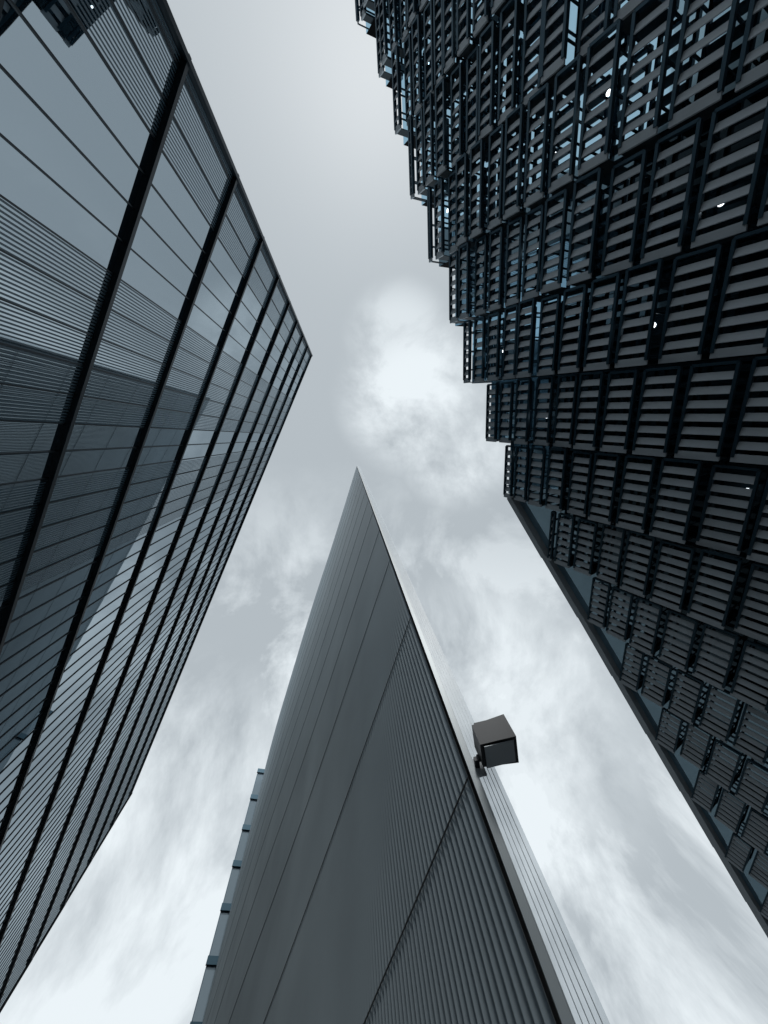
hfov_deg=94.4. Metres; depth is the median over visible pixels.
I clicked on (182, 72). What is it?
window mullions
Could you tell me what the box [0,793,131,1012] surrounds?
trim
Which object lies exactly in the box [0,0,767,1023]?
sky
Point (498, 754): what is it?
floodlight lens
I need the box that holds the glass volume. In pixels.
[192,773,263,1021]
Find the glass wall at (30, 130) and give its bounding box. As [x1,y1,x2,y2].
[0,0,310,1007]
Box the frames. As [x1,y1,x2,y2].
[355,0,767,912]
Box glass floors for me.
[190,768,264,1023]
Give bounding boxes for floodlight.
[472,714,518,776]
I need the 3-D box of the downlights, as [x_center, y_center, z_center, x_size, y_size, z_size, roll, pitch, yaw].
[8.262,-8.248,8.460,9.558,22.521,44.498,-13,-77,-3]
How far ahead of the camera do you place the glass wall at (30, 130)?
11.01 m
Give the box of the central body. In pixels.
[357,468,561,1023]
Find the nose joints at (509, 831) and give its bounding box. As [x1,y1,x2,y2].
[358,467,602,1023]
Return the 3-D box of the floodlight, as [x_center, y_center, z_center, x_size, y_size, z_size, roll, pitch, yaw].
[1.176,2.546,3.862,0.455,0.324,0.544,-1,-78,-6]
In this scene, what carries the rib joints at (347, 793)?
attached to the ribbed wall at (462, 954)
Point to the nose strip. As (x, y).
(559, 1001)
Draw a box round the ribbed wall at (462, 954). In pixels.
[202,467,555,1023]
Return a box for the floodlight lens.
[484,740,515,767]
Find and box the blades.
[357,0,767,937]
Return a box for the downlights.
[428,63,748,488]
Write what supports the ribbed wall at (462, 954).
on the ground
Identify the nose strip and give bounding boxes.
[357,466,574,1023]
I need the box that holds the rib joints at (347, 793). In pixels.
[208,475,467,1023]
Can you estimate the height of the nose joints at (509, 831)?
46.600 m

